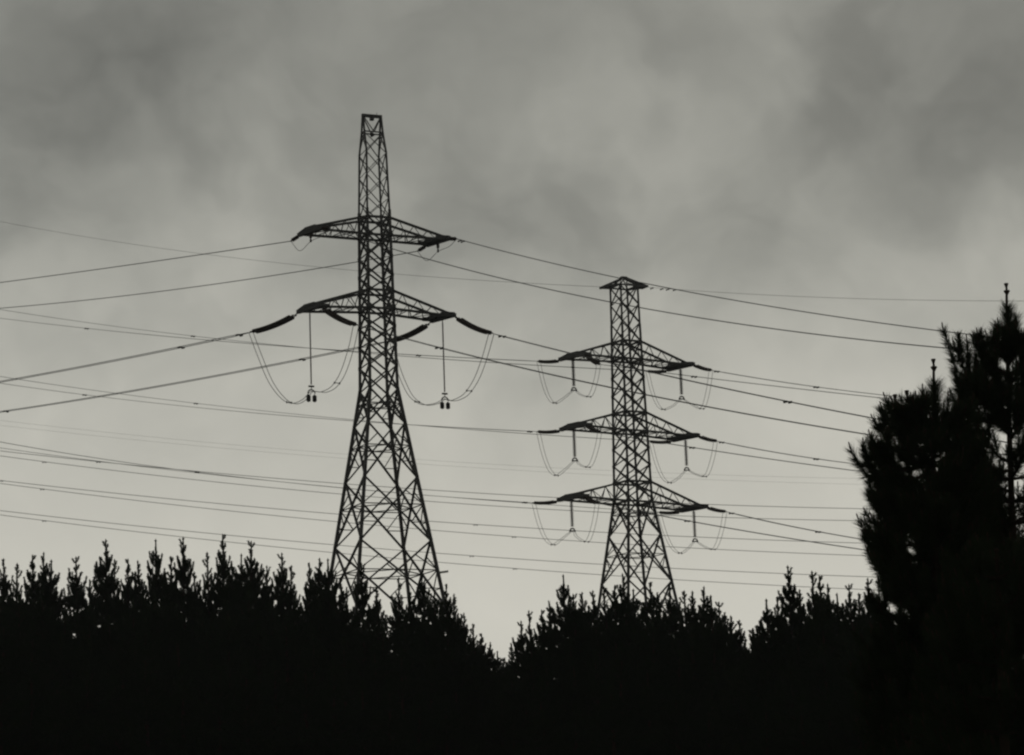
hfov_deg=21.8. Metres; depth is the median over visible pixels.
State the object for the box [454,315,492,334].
insulator string
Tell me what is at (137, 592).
pine tree
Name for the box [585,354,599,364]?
insulator string
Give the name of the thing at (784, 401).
conductor bundle
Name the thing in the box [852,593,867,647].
pine tree
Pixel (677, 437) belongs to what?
lattice tower
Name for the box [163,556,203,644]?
pine tree
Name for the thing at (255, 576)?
pine tree
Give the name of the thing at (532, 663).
pine tree
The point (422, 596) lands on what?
pine tree
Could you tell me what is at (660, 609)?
pine tree
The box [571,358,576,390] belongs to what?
suspension string
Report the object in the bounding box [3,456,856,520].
overhead wire
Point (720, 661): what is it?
pine tree
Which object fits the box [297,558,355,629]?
pine tree
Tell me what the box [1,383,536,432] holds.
conductor bundle
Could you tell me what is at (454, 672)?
pine tree
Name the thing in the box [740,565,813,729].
pine tree
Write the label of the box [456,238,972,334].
overhead wire
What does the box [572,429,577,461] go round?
suspension string
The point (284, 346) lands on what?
conductor bundle
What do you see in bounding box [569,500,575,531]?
suspension string
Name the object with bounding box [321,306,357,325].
insulator string
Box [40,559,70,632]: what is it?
pine tree
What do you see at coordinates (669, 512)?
insulator string
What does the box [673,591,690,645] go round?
pine tree
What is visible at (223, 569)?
pine tree
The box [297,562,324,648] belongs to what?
pine tree
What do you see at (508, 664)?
pine tree
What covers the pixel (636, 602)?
pine tree
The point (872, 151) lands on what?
sky
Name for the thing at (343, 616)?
pine tree
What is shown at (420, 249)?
insulator string
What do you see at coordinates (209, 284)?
overhead wire
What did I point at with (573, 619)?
pine tree
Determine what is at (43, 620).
pine tree
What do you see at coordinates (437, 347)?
conductor bundle
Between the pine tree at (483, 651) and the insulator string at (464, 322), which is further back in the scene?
the insulator string at (464, 322)
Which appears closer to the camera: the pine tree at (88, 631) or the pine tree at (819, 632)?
the pine tree at (819, 632)
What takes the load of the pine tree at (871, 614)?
on the ground
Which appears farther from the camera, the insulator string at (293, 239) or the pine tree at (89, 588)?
the insulator string at (293, 239)
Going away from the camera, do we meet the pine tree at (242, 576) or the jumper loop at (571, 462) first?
the pine tree at (242, 576)
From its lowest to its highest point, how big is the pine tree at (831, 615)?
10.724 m
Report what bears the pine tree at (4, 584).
on the ground
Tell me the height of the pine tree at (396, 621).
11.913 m
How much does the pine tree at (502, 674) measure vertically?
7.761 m
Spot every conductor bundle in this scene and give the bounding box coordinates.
[0,309,640,370]
[0,332,250,382]
[0,342,383,412]
[0,376,646,441]
[1,318,528,360]
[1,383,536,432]
[2,442,531,503]
[3,448,651,511]
[357,325,1003,454]
[491,333,1016,443]
[598,503,866,550]
[599,364,944,404]
[600,432,1021,490]
[711,370,897,396]
[717,441,853,463]
[725,511,859,538]
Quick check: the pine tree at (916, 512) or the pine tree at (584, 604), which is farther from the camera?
the pine tree at (584, 604)
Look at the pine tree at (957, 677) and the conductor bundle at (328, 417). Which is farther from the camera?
the conductor bundle at (328, 417)
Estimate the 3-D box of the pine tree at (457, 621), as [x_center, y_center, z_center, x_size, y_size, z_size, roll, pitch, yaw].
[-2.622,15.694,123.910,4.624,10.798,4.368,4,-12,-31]
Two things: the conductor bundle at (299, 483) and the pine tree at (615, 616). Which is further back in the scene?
the conductor bundle at (299, 483)
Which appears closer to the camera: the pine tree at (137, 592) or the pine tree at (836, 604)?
the pine tree at (836, 604)
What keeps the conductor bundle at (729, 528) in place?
attached to the insulator string at (590, 500)
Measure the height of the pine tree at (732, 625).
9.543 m
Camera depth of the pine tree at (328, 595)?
126.95 m
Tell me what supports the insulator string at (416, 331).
attached to the lattice tower at (388, 307)
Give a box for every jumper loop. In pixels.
[249,325,358,403]
[292,229,327,250]
[390,333,493,405]
[418,241,454,260]
[532,505,598,545]
[536,432,601,476]
[537,363,600,403]
[646,372,712,410]
[649,441,717,483]
[658,513,726,553]
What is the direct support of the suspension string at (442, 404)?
hanging from the lattice tower at (388, 307)
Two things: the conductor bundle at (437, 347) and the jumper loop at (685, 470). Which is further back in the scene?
the jumper loop at (685, 470)
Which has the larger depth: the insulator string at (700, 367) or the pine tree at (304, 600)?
the insulator string at (700, 367)
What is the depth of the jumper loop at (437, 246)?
207.43 m
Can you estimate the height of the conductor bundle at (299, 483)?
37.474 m
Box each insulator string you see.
[250,314,296,333]
[290,235,298,241]
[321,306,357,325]
[393,322,429,341]
[417,246,425,251]
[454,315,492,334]
[532,500,556,504]
[537,359,558,363]
[537,430,559,433]
[583,496,598,503]
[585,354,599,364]
[586,425,600,432]
[648,370,666,372]
[649,440,670,443]
[658,511,679,514]
[693,364,711,371]
[698,436,716,441]
[706,507,725,512]
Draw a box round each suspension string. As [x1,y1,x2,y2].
[306,310,316,401]
[440,320,449,408]
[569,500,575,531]
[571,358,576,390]
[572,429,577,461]
[679,369,684,399]
[684,439,689,470]
[692,510,697,541]
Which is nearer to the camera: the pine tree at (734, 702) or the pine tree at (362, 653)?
the pine tree at (734, 702)
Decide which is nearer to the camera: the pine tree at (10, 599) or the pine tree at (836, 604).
the pine tree at (836, 604)
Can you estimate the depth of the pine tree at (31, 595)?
129.99 m
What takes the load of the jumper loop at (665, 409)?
hanging from the insulator string at (659, 371)
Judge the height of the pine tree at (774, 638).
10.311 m
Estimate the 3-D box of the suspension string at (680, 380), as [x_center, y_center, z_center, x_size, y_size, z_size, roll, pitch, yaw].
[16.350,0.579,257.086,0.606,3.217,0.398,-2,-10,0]
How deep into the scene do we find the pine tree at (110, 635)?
123.62 m
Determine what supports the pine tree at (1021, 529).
on the ground
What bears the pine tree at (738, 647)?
on the ground
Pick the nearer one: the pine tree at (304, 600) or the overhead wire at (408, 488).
the pine tree at (304, 600)
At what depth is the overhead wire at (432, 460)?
434.83 m
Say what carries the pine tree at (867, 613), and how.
on the ground
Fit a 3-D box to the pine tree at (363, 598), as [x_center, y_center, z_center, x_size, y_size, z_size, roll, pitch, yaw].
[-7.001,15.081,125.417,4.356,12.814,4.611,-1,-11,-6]
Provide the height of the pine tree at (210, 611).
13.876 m
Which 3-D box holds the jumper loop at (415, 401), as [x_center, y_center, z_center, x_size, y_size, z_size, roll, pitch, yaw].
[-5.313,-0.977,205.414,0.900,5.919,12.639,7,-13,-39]
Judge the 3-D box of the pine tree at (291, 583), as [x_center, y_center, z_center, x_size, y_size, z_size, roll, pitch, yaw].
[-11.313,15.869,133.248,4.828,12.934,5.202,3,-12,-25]
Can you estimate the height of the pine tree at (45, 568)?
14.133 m
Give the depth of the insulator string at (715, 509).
252.16 m
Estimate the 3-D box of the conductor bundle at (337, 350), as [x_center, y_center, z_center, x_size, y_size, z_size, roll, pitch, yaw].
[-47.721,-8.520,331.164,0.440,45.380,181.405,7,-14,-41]
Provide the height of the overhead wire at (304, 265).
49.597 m
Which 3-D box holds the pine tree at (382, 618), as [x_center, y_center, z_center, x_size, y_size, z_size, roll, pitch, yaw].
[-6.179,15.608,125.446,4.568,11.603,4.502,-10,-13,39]
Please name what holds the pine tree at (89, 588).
on the ground
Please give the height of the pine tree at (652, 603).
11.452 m
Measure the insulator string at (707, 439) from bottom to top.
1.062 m
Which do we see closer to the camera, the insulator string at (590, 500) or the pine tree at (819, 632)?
the pine tree at (819, 632)
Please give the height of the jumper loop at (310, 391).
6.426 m
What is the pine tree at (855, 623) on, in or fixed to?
on the ground
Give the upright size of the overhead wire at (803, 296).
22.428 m
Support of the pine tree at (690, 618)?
on the ground
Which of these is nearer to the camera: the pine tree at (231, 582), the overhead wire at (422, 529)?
the pine tree at (231, 582)
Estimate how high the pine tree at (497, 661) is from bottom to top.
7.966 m
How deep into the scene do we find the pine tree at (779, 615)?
104.51 m
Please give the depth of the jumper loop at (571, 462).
250.35 m
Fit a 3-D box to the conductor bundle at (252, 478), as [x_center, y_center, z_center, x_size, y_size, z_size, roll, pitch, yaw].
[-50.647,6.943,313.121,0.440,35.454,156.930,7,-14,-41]
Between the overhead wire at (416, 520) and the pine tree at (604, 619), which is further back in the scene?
the overhead wire at (416, 520)
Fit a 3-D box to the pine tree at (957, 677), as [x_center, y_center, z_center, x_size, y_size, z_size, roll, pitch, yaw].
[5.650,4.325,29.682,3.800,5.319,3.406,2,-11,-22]
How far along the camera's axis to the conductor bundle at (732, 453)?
228.27 m
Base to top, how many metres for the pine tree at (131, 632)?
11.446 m
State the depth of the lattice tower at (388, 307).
203.66 m
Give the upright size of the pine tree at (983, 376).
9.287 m
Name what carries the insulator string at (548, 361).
attached to the lattice tower at (677, 437)
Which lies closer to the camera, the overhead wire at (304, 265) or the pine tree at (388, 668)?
the pine tree at (388, 668)
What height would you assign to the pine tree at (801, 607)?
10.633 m
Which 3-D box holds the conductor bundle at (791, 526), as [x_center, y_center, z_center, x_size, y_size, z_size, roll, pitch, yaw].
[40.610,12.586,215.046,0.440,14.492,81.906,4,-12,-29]
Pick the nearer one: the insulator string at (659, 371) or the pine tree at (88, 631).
the pine tree at (88, 631)
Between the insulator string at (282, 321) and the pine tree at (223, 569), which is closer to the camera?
the pine tree at (223, 569)
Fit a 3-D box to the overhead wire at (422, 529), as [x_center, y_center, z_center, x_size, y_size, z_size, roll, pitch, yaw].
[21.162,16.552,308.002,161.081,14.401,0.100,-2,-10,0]
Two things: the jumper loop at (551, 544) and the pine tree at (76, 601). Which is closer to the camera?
the pine tree at (76, 601)
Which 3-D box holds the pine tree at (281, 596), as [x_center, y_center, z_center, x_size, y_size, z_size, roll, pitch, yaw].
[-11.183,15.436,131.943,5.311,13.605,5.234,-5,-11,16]
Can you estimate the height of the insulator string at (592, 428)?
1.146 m
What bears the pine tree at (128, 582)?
on the ground
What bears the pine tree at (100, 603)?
on the ground
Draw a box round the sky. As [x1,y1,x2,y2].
[0,0,1023,678]
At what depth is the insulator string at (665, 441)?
258.39 m
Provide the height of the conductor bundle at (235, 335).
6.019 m
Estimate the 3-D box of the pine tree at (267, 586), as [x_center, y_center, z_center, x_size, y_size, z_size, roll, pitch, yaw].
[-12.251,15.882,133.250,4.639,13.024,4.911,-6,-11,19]
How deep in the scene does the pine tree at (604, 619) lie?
117.65 m
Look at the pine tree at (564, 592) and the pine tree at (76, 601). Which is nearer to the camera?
the pine tree at (564, 592)
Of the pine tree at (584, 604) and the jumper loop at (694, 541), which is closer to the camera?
the pine tree at (584, 604)
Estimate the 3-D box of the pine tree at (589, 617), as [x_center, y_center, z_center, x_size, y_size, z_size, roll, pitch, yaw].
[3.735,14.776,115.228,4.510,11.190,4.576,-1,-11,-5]
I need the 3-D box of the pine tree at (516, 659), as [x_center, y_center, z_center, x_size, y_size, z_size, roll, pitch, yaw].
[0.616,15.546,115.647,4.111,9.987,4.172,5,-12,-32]
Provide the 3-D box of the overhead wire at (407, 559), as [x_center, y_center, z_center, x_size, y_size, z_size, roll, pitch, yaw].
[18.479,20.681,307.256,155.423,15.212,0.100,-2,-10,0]
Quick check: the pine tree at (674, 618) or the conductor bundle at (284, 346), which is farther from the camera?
the conductor bundle at (284, 346)
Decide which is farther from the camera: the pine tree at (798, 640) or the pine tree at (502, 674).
the pine tree at (502, 674)
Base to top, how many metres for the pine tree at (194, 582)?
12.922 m
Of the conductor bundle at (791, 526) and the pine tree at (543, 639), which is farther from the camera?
the conductor bundle at (791, 526)
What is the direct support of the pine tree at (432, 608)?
on the ground
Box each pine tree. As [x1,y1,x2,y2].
[0,558,15,612]
[0,594,57,679]
[2,563,31,642]
[13,589,82,686]
[17,554,72,663]
[25,552,62,623]
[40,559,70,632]
[53,556,92,676]
[62,539,143,661]
[64,604,124,704]
[79,559,130,646]
[79,615,128,700]
[84,579,103,640]
[93,598,164,683]
[119,558,136,615]
[127,560,153,621]
[137,539,188,659]
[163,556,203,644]
[166,537,221,652]
[186,552,221,653]
[186,571,200,628]
[190,534,238,636]
[208,553,284,643]
[211,563,246,654]
[218,540,279,630]
[260,565,281,643]
[261,552,301,632]
[269,600,332,695]
[279,565,300,615]
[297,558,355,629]
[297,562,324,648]
[299,558,346,683]
[306,576,361,682]
[328,618,394,701]
[329,562,395,661]
[355,627,410,704]
[365,586,396,664]
[386,577,422,652]
[392,571,431,653]
[392,592,421,650]
[411,589,475,685]
[415,584,496,711]
[421,600,497,706]
[434,649,498,720]
[439,613,496,719]
[469,623,498,714]
[479,633,499,693]
[481,647,514,735]
[484,642,499,687]
[486,621,538,722]
[486,651,502,677]
[491,657,508,709]
[497,610,560,744]
[505,609,566,721]
[534,574,590,689]
[538,605,557,653]
[546,593,608,712]
[563,590,615,708]
[564,592,591,658]
[599,587,619,645]
[601,573,649,660]
[606,585,629,642]
[611,589,643,651]
[615,582,673,669]
[655,584,698,663]
[655,598,680,646]
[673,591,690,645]
[684,587,733,669]
[684,591,698,643]
[690,595,744,704]
[708,630,755,751]
[711,602,732,680]
[715,623,781,746]
[722,599,793,749]
[727,615,742,661]
[728,620,750,679]
[732,596,802,730]
[736,637,746,683]
[739,631,808,726]
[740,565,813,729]
[767,620,847,748]
[774,575,866,722]
[785,583,839,685]
[794,589,809,658]
[799,571,837,645]
[832,593,844,633]
[834,583,870,660]
[843,359,1022,754]
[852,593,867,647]
[859,578,874,635]
[863,283,1023,754]
[866,579,889,643]
[879,530,1023,754]
[887,496,1023,754]
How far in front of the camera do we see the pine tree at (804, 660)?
101.99 m
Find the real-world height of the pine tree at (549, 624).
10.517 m
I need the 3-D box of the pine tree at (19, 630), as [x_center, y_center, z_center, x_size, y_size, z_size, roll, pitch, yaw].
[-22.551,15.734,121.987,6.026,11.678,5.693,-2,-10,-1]
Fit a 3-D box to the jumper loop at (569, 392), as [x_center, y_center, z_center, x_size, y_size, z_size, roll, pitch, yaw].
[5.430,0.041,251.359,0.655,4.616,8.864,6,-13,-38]
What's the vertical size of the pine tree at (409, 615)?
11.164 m
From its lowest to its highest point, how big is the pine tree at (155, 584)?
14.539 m
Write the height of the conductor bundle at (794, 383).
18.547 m
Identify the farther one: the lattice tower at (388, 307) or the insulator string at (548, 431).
the insulator string at (548, 431)
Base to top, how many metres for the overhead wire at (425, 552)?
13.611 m
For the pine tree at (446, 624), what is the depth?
123.77 m
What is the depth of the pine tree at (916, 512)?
33.28 m
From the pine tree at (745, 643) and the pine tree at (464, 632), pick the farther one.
the pine tree at (464, 632)
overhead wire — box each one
[0,221,597,286]
[0,241,289,282]
[0,251,416,308]
[0,480,850,542]
[0,483,866,555]
[0,510,867,576]
[1,420,864,478]
[2,425,1016,486]
[3,451,865,508]
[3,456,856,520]
[3,515,864,589]
[328,228,972,350]
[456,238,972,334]
[650,287,963,300]
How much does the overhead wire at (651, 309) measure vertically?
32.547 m
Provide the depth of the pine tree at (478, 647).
125.03 m
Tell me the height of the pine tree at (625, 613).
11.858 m
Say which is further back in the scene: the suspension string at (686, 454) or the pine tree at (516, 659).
the suspension string at (686, 454)
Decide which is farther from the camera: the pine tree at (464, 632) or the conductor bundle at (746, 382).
the conductor bundle at (746, 382)
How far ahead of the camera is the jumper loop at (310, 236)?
203.25 m
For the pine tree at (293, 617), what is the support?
on the ground
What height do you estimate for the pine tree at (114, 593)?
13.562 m
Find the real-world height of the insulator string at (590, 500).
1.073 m
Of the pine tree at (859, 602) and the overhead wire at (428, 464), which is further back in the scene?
the overhead wire at (428, 464)
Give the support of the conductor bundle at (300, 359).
attached to the insulator string at (416, 331)
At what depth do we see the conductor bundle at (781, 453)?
242.69 m
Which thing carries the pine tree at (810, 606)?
on the ground
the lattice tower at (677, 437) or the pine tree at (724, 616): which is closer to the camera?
the pine tree at (724, 616)
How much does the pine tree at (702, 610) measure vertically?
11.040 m
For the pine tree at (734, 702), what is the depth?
103.85 m
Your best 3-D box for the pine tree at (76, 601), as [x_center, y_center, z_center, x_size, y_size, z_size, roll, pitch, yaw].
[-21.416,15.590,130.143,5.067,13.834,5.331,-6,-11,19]
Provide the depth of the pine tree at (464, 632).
124.31 m
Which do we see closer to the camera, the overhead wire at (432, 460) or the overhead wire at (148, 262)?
the overhead wire at (148, 262)
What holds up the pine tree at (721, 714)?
on the ground
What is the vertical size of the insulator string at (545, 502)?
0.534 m
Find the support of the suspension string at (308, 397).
hanging from the lattice tower at (388, 307)
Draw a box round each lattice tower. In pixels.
[296,113,455,637]
[556,276,708,634]
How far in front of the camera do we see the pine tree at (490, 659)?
126.32 m
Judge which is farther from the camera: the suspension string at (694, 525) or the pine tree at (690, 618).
the suspension string at (694, 525)
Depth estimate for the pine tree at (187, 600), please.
132.53 m

